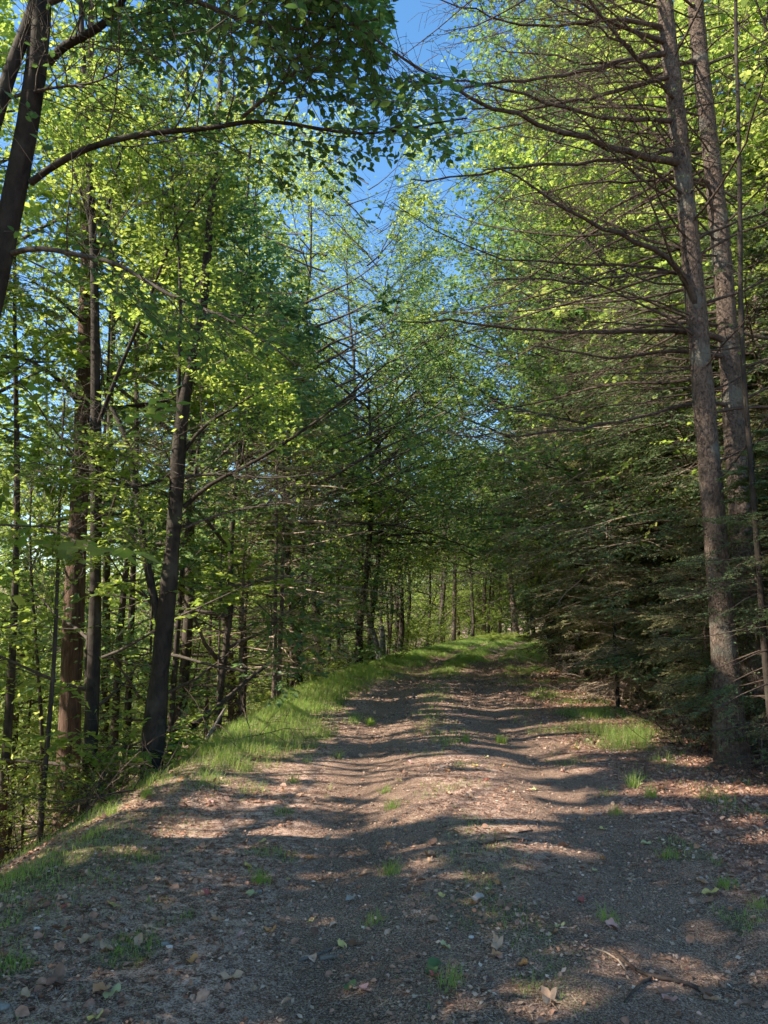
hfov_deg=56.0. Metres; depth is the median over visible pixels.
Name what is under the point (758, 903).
grass tuft
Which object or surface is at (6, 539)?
distant tree
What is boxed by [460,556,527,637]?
distant tree
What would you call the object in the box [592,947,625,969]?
fallen stick
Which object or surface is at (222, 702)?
fallen log
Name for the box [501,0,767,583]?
tall tree
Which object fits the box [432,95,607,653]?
tall tree
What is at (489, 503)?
tall tree
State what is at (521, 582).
hemlock tree
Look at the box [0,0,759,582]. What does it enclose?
sky
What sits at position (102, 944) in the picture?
fallen leaf
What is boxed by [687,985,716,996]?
fallen leaf
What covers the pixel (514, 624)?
roadside tree
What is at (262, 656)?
woodland tree
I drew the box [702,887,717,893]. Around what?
fallen leaf
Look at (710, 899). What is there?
fallen leaf
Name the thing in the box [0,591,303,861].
undergrowth
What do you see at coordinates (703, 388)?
tall conifer
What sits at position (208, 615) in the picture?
woodland tree
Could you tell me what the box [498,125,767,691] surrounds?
hemlock tree
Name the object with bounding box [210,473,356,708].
woodland tree
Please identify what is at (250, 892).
fallen leaf
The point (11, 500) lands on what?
woodland tree
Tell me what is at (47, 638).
woodland tree
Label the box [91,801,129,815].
grass tuft
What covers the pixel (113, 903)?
fallen leaf
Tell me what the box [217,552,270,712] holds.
distant tree
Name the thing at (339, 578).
hemlock tree
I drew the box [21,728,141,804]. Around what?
shrub
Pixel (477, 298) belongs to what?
tall tree
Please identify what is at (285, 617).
woodland tree
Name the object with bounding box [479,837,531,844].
fallen stick
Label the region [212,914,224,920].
fallen leaf
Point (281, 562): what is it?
hemlock tree
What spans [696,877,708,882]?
fallen leaf
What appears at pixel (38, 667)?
sapling
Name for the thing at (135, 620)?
woodland tree
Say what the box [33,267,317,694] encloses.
woodland tree
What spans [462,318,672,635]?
hemlock tree
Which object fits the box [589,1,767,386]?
tall tree
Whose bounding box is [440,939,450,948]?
fallen leaf
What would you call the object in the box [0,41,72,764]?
woodland tree
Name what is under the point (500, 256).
tall tree
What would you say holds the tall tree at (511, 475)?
on the ground at (92, 976)
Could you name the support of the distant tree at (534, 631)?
on the ground at (92, 976)
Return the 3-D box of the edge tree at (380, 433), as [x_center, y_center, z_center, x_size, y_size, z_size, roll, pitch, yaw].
[-1.075,-5.667,22.167,11.851,22.321,10.779,-5,-10,32]
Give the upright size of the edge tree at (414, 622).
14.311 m
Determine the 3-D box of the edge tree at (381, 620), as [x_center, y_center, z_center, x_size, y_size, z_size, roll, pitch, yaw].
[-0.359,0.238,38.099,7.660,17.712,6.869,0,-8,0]
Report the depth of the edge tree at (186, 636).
14.49 m
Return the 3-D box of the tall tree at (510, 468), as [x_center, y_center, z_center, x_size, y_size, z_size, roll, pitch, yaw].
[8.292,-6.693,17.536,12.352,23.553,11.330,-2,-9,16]
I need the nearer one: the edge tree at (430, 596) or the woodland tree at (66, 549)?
the woodland tree at (66, 549)
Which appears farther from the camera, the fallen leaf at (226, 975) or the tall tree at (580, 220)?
the tall tree at (580, 220)
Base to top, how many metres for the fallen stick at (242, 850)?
0.026 m
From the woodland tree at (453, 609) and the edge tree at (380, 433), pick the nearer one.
the edge tree at (380, 433)
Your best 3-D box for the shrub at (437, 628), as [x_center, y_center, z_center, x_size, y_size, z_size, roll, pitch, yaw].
[2.437,5.934,37.544,3.252,2.416,3.839,-6,-10,38]
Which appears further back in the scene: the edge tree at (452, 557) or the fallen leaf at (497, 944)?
the edge tree at (452, 557)
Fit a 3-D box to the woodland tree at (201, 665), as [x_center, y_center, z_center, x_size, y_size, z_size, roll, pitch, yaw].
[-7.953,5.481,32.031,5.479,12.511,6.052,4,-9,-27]
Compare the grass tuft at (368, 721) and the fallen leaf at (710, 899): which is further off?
the grass tuft at (368, 721)
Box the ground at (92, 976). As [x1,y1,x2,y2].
[0,574,767,1023]
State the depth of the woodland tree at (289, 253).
22.47 m
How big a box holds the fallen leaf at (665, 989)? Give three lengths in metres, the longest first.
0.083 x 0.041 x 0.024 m
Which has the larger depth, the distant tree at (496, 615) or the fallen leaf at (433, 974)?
the distant tree at (496, 615)
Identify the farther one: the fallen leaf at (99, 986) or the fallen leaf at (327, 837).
the fallen leaf at (327, 837)
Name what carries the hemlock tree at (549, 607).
on the ground at (92, 976)
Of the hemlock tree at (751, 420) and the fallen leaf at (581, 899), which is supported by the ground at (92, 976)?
the hemlock tree at (751, 420)
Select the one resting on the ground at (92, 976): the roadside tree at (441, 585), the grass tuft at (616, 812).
the roadside tree at (441, 585)
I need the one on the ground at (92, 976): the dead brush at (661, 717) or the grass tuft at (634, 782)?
the dead brush at (661, 717)
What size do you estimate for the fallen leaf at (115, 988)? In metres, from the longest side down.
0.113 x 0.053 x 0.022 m
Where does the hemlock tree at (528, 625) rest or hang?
on the ground at (92, 976)
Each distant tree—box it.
[0,489,21,592]
[31,560,88,674]
[85,535,116,627]
[112,544,161,615]
[126,547,173,659]
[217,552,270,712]
[267,525,355,682]
[304,527,386,650]
[345,547,412,653]
[385,544,438,641]
[386,498,467,649]
[411,444,508,637]
[412,567,480,646]
[423,564,476,643]
[438,441,523,632]
[447,465,535,633]
[449,478,527,635]
[458,547,510,636]
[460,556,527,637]
[463,570,524,637]
[481,421,552,633]
[486,498,542,634]
[486,509,540,633]
[516,583,568,634]
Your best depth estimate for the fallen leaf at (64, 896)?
3.97 m
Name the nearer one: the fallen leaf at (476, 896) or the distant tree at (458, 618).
the fallen leaf at (476, 896)
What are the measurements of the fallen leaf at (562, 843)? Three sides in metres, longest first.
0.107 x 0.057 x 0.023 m
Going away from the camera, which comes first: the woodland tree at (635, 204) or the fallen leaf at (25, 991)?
the fallen leaf at (25, 991)
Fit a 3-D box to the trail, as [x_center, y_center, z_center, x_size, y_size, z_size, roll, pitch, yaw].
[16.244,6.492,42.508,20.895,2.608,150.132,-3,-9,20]
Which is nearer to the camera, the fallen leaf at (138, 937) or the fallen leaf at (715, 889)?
the fallen leaf at (138, 937)
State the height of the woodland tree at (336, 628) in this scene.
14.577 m
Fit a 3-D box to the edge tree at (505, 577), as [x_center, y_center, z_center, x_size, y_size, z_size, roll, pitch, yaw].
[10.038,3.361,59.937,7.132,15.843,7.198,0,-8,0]
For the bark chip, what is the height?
0.027 m
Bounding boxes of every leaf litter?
[0,655,767,1023]
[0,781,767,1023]
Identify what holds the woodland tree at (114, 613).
on the ground at (92, 976)
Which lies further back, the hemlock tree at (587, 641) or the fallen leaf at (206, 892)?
the hemlock tree at (587, 641)
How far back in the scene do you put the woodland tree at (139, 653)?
32.23 m
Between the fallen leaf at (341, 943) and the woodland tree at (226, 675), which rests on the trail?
the fallen leaf at (341, 943)
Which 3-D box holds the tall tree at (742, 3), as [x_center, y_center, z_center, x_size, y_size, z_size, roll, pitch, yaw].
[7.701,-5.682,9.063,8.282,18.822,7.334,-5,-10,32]
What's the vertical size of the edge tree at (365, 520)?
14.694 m
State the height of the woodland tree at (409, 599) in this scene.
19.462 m
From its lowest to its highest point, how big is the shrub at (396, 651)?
1.016 m
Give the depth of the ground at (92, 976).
4.84 m
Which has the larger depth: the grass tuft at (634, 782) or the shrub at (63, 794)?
the shrub at (63, 794)
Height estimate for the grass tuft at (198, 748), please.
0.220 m
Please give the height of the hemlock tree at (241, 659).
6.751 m
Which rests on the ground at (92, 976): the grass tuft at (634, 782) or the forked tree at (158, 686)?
the forked tree at (158, 686)
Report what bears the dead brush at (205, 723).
on the ground at (92, 976)
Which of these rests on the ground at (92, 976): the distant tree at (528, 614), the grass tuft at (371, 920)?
the distant tree at (528, 614)
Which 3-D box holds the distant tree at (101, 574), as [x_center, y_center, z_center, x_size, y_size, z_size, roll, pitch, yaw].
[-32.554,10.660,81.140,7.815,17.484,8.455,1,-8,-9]
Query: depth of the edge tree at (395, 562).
33.01 m
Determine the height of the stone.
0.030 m
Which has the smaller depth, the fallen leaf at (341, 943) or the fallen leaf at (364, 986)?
the fallen leaf at (364, 986)
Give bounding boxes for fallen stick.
[217,847,277,854]
[298,944,337,961]
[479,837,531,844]
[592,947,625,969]
[610,946,704,1002]
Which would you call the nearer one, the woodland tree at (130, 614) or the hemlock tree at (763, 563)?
the hemlock tree at (763, 563)
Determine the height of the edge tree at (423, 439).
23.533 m
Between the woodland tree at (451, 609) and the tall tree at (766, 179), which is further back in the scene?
the woodland tree at (451, 609)
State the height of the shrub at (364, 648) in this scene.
1.754 m
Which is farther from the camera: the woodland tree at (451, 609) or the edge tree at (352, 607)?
the woodland tree at (451, 609)
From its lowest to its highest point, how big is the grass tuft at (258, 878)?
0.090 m
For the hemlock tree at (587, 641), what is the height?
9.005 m
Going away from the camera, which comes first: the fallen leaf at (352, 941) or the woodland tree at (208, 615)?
the fallen leaf at (352, 941)
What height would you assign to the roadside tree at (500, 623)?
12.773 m
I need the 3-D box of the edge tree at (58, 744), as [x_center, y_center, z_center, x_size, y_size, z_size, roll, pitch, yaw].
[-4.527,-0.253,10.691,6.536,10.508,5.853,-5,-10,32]
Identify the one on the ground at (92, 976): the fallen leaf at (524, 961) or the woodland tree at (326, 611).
the woodland tree at (326, 611)
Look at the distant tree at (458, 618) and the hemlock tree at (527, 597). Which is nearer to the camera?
the hemlock tree at (527, 597)
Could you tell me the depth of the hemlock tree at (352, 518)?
26.84 m
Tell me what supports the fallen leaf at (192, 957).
on the trail
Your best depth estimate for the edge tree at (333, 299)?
31.68 m
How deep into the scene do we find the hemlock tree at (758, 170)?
14.60 m
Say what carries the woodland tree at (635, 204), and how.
on the ground at (92, 976)
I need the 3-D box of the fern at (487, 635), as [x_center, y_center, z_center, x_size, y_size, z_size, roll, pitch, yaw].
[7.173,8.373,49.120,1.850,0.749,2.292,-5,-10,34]
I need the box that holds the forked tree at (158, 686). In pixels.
[0,26,383,782]
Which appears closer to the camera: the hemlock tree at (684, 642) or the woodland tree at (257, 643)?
the hemlock tree at (684, 642)
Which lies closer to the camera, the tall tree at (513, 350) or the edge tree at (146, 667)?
the edge tree at (146, 667)
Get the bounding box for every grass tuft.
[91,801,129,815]
[135,782,159,798]
[189,740,210,757]
[214,747,232,759]
[247,867,272,885]
[282,772,303,783]
[359,905,389,928]
[363,716,380,724]
[372,857,407,876]
[377,784,390,793]
[383,796,401,809]
[430,952,470,993]
[458,732,471,742]
[494,733,508,744]
[595,899,624,923]
[607,804,623,815]
[620,773,650,787]
[634,784,668,798]
[653,845,679,860]
[713,872,739,890]
[736,892,766,913]
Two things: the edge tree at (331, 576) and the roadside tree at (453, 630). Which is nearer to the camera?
the edge tree at (331, 576)
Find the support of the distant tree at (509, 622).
on the ground at (92, 976)
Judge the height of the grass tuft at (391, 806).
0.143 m
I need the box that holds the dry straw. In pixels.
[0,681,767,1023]
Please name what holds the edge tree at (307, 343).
on the ground at (92, 976)
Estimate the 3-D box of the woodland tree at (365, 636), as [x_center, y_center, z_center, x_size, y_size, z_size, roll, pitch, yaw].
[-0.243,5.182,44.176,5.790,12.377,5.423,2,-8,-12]
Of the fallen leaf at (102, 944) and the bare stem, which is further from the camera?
the bare stem
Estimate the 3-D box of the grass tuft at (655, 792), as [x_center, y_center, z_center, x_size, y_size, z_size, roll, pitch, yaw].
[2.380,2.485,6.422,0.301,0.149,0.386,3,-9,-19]
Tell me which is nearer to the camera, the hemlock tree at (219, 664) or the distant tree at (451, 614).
the hemlock tree at (219, 664)
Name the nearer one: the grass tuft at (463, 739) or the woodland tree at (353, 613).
the grass tuft at (463, 739)
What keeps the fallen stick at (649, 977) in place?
on the trail
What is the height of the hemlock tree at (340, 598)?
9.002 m
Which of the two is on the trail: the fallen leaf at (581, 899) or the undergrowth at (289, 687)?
the fallen leaf at (581, 899)
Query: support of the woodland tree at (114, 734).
on the ground at (92, 976)
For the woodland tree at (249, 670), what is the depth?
47.43 m
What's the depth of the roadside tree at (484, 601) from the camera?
55.51 m
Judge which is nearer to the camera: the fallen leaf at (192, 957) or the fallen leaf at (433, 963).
the fallen leaf at (433, 963)
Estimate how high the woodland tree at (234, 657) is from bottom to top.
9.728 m
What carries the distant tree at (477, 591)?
on the ground at (92, 976)
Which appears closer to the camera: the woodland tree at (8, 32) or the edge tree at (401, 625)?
the woodland tree at (8, 32)
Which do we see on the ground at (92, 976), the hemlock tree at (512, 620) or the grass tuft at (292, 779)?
the hemlock tree at (512, 620)
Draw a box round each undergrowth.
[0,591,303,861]
[1,608,540,722]
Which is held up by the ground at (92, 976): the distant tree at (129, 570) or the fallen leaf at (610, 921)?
the distant tree at (129, 570)
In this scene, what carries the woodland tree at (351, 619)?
on the ground at (92, 976)
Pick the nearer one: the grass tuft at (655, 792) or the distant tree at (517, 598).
the grass tuft at (655, 792)
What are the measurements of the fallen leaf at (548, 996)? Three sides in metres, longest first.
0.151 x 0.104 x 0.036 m
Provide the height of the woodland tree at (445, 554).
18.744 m
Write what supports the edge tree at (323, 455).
on the ground at (92, 976)
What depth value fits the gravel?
4.00 m
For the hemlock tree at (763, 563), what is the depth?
6.99 m
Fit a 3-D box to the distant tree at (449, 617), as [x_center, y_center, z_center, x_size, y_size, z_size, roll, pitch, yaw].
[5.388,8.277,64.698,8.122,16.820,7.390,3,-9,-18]
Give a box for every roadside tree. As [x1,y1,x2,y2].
[424,471,480,641]
[439,461,480,640]
[474,491,498,634]
[480,492,517,633]
[493,480,522,634]
[494,491,516,633]
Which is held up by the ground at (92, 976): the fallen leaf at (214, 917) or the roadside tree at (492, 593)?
the roadside tree at (492, 593)
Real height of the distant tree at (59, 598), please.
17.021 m
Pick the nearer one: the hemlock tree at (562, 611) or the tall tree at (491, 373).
the hemlock tree at (562, 611)
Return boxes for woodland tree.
[0,0,210,505]
[0,13,109,771]
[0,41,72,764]
[0,210,156,863]
[0,253,180,859]
[0,310,222,790]
[0,382,192,604]
[0,420,89,799]
[0,442,58,840]
[0,468,138,859]
[0,603,96,804]
[3,194,338,736]
[18,387,263,783]
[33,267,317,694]
[46,127,144,803]
[49,580,150,790]
[53,531,238,777]
[54,518,177,754]
[55,286,205,793]
[58,159,176,788]
[81,579,167,782]
[100,530,173,753]
[104,296,273,757]
[115,66,370,711]
[132,532,308,741]
[136,437,267,732]
[169,515,264,745]
[176,493,312,735]
[195,529,262,737]
[199,605,269,726]
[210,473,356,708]
[227,571,313,712]
[237,543,293,709]
[238,481,384,674]
[253,496,312,692]
[260,492,366,684]
[306,494,394,662]
[311,542,378,655]
[321,291,487,655]
[340,521,425,663]
[348,572,429,650]
[359,326,495,649]
[386,443,477,624]
[405,476,493,642]
[561,86,735,458]
[729,8,767,324]
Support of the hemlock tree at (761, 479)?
on the ground at (92, 976)
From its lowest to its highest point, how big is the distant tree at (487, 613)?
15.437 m
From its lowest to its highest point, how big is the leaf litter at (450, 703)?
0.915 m
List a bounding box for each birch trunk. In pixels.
[338,455,378,657]
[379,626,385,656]
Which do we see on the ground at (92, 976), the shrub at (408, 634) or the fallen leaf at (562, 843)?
the shrub at (408, 634)
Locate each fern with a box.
[475,629,501,637]
[492,634,516,641]
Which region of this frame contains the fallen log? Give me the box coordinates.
[188,664,266,739]
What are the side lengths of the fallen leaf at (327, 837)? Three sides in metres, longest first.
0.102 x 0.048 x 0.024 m
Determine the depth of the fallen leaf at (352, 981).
3.23 m
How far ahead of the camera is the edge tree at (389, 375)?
38.02 m
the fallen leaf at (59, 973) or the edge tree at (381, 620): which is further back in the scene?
the edge tree at (381, 620)
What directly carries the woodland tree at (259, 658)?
on the ground at (92, 976)
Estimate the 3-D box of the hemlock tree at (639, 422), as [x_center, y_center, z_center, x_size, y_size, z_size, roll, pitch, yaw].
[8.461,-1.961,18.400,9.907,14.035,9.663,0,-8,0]
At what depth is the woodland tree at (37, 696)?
32.84 m
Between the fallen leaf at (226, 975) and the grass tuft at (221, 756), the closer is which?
the fallen leaf at (226, 975)
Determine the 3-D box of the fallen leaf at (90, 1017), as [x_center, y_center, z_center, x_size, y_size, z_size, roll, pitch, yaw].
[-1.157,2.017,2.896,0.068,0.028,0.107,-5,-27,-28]
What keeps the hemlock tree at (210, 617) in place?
on the ground at (92, 976)
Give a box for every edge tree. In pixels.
[0,0,408,753]
[0,138,322,811]
[0,142,344,746]
[1,109,439,736]
[19,3,501,724]
[99,18,539,686]
[106,311,363,717]
[139,80,455,622]
[144,9,540,676]
[188,56,520,663]
[196,121,475,641]
[204,302,379,689]
[250,414,408,686]
[253,74,507,659]
[254,314,415,677]
[260,182,503,652]
[262,145,514,652]
[299,218,491,649]
[315,387,430,659]
[319,214,518,618]
[327,399,443,654]
[348,368,441,625]
[375,402,481,644]
[382,298,509,643]
[386,408,508,596]
[412,350,521,637]
[434,457,510,628]
[473,484,530,625]
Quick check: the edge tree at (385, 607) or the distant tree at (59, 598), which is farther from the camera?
the distant tree at (59, 598)
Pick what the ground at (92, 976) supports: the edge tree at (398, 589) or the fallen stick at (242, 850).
the edge tree at (398, 589)
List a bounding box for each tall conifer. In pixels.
[369,0,767,769]
[371,0,767,770]
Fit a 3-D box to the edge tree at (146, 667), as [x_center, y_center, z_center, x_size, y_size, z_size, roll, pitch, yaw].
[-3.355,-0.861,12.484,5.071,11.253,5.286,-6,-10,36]
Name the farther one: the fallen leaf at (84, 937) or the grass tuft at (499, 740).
the grass tuft at (499, 740)
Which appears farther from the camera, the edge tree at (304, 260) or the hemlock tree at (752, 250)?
the edge tree at (304, 260)
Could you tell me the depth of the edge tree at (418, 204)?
28.29 m
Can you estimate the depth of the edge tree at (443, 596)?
42.97 m
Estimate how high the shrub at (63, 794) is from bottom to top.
0.703 m
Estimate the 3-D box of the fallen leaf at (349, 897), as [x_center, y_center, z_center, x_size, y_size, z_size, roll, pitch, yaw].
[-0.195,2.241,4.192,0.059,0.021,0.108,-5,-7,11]
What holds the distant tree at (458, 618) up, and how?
on the ground at (92, 976)
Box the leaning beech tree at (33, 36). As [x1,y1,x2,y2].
[0,0,485,383]
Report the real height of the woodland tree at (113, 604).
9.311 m
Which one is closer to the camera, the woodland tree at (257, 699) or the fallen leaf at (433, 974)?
the fallen leaf at (433, 974)
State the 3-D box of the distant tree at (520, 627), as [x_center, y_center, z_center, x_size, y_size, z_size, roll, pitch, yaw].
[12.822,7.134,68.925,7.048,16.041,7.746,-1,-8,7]
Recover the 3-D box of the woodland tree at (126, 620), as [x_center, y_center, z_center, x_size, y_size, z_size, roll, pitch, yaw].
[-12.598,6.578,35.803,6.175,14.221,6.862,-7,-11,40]
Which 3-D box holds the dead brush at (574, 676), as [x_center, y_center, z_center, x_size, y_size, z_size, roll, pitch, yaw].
[5.148,4.231,17.309,4.501,1.421,3.699,0,-8,0]
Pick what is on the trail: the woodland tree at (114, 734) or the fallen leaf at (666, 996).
the fallen leaf at (666, 996)
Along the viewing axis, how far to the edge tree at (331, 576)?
16.11 m
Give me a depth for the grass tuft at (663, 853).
4.91 m
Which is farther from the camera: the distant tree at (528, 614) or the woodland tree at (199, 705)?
the distant tree at (528, 614)
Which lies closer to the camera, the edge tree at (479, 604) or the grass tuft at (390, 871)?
the grass tuft at (390, 871)
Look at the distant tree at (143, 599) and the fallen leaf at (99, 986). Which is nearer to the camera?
the fallen leaf at (99, 986)
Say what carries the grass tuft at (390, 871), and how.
on the trail
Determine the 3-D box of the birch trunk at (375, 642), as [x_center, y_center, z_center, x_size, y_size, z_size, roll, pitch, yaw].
[-1.192,1.568,27.108,2.398,8.572,3.398,0,-8,0]
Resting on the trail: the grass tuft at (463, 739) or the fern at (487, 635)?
the grass tuft at (463, 739)
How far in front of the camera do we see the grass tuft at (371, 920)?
3.86 m
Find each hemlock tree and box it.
[122,409,283,736]
[138,483,272,732]
[173,407,335,720]
[180,300,405,699]
[182,317,364,702]
[214,354,379,666]
[295,403,420,668]
[306,433,423,657]
[440,286,679,690]
[448,307,668,682]
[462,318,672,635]
[471,275,686,693]
[476,434,654,675]
[481,364,688,699]
[486,299,727,702]
[494,521,566,622]
[497,293,767,741]
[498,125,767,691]
[517,509,569,660]
[523,193,767,629]
[533,200,767,737]
[580,138,767,646]
[596,452,708,723]
[607,472,767,731]
[634,497,767,766]
[635,543,766,755]
[640,274,767,575]
[660,428,767,788]
[662,391,767,742]
[736,517,767,777]
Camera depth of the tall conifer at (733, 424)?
9.47 m
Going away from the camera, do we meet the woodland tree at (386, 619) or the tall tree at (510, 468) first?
the tall tree at (510, 468)
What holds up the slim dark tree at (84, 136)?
on the ground at (92, 976)
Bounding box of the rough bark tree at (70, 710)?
[0,0,330,829]
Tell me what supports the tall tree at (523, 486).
on the ground at (92, 976)
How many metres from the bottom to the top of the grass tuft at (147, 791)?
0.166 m
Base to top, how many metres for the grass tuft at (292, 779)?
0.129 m
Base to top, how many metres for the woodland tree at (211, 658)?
14.001 m
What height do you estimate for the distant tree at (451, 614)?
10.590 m
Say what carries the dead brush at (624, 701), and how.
on the ground at (92, 976)
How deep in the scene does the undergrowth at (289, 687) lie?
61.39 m
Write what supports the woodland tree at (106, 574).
on the ground at (92, 976)
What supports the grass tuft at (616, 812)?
on the trail
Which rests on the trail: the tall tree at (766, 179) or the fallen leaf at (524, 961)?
the fallen leaf at (524, 961)
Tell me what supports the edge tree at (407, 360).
on the ground at (92, 976)
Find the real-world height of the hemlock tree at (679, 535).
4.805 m
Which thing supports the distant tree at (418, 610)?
on the ground at (92, 976)
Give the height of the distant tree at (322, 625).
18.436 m
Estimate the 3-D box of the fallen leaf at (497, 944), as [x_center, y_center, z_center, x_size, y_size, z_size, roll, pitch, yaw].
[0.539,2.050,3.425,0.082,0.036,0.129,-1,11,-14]
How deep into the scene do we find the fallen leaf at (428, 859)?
4.68 m
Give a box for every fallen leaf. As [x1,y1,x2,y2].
[20,987,30,997]
[52,961,64,984]
[57,894,67,898]
[78,933,91,943]
[86,1009,102,1020]
[93,981,111,992]
[100,939,112,949]
[102,983,120,997]
[107,901,122,906]
[134,933,142,944]
[144,922,153,929]
[186,953,197,962]
[203,888,210,895]
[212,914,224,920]
[220,970,242,978]
[245,889,256,895]
[264,924,275,930]
[323,834,332,839]
[337,938,346,949]
[344,978,355,988]
[345,893,355,900]
[348,939,362,944]
[352,982,370,990]
[358,869,370,875]
[424,855,433,863]
[425,957,441,974]
[428,837,436,844]
[428,970,439,976]
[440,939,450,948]
[466,893,483,900]
[489,931,505,950]
[489,949,502,955]
[497,900,512,907]
[518,958,527,964]
[538,985,560,1008]
[558,841,569,846]
[577,895,588,902]
[604,917,617,927]
[657,986,672,994]
[662,994,677,1000]
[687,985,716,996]
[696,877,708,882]
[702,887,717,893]
[703,896,713,901]
[704,993,721,999]
[741,992,755,1006]
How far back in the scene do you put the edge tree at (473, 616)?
50.09 m
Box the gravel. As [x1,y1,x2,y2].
[8,693,767,1023]
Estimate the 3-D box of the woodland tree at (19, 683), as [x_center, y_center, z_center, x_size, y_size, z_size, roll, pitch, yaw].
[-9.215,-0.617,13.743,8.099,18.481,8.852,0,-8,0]
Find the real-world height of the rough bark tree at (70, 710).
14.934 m
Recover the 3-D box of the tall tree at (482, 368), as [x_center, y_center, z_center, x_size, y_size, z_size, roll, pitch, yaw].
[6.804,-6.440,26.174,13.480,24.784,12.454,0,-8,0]
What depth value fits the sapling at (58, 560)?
8.46 m
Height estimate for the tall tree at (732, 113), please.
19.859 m
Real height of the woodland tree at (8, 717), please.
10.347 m
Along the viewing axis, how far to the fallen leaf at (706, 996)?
3.10 m
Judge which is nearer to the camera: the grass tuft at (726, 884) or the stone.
the stone
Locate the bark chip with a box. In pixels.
[318,954,336,960]
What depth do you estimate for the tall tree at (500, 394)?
24.39 m
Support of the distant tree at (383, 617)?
on the ground at (92, 976)
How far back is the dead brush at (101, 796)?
7.11 m
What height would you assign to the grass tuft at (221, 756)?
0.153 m
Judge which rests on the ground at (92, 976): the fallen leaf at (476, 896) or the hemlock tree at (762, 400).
the hemlock tree at (762, 400)
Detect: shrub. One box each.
[0,758,107,856]
[12,755,141,823]
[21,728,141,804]
[304,641,351,674]
[310,631,387,665]
[374,637,421,659]
[388,610,444,651]
[410,604,456,643]
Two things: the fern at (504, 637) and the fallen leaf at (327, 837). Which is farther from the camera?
the fern at (504, 637)
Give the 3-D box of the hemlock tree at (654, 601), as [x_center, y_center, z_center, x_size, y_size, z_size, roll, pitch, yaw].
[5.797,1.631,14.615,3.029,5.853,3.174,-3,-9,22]
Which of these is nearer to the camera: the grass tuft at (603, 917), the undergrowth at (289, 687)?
the grass tuft at (603, 917)
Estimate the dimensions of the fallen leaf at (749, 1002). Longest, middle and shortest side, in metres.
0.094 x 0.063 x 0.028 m
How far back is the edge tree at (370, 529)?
25.01 m
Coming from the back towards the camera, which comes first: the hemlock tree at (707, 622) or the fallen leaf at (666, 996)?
the hemlock tree at (707, 622)
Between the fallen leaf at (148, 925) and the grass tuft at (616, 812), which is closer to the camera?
the fallen leaf at (148, 925)
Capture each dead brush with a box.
[0,713,204,861]
[82,681,312,789]
[497,639,603,674]
[498,668,685,724]
[504,659,658,697]
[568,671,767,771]
[605,651,706,743]
[699,716,767,783]
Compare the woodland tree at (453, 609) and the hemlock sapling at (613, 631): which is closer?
the hemlock sapling at (613, 631)
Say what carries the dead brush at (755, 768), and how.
on the ground at (92, 976)
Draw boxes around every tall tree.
[339,0,722,678]
[357,0,767,702]
[398,28,605,663]
[413,7,757,692]
[422,0,767,728]
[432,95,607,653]
[443,208,552,599]
[444,122,674,601]
[449,2,767,686]
[452,0,767,608]
[462,342,540,573]
[465,10,643,621]
[484,374,546,573]
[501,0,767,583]
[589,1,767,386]
[634,2,767,461]
[651,0,767,274]
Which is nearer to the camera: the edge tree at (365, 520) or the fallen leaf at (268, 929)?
the fallen leaf at (268, 929)
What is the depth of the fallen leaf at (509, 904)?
3.93 m
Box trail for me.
[81,637,767,1023]
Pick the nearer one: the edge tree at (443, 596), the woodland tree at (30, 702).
the woodland tree at (30, 702)
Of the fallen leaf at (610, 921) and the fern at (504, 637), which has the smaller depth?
the fallen leaf at (610, 921)
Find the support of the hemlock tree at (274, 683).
on the ground at (92, 976)
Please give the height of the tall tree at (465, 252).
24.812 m
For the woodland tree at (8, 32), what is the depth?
11.77 m
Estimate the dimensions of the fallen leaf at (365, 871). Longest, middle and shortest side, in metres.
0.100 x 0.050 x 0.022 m
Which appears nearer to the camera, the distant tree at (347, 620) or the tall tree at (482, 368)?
the tall tree at (482, 368)
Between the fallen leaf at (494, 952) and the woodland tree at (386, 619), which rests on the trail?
the fallen leaf at (494, 952)
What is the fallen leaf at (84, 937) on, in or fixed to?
on the ground at (92, 976)
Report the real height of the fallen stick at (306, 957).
0.019 m
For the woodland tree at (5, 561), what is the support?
on the ground at (92, 976)
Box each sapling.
[0,405,87,843]
[1,361,131,842]
[545,474,678,706]
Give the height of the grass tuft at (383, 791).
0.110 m
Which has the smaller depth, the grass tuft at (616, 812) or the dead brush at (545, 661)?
the grass tuft at (616, 812)
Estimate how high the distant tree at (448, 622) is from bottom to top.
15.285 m
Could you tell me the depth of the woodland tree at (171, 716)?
12.79 m
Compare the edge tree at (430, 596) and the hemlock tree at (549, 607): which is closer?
the hemlock tree at (549, 607)
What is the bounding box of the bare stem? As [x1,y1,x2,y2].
[701,0,767,730]
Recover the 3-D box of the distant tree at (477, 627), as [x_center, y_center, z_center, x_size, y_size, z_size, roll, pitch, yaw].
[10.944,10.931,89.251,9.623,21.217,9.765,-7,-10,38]
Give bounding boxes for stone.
[0,1002,9,1011]
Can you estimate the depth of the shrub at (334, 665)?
19.45 m
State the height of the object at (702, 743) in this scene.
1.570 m
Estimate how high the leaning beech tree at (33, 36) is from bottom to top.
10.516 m
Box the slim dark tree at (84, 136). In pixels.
[0,0,315,816]

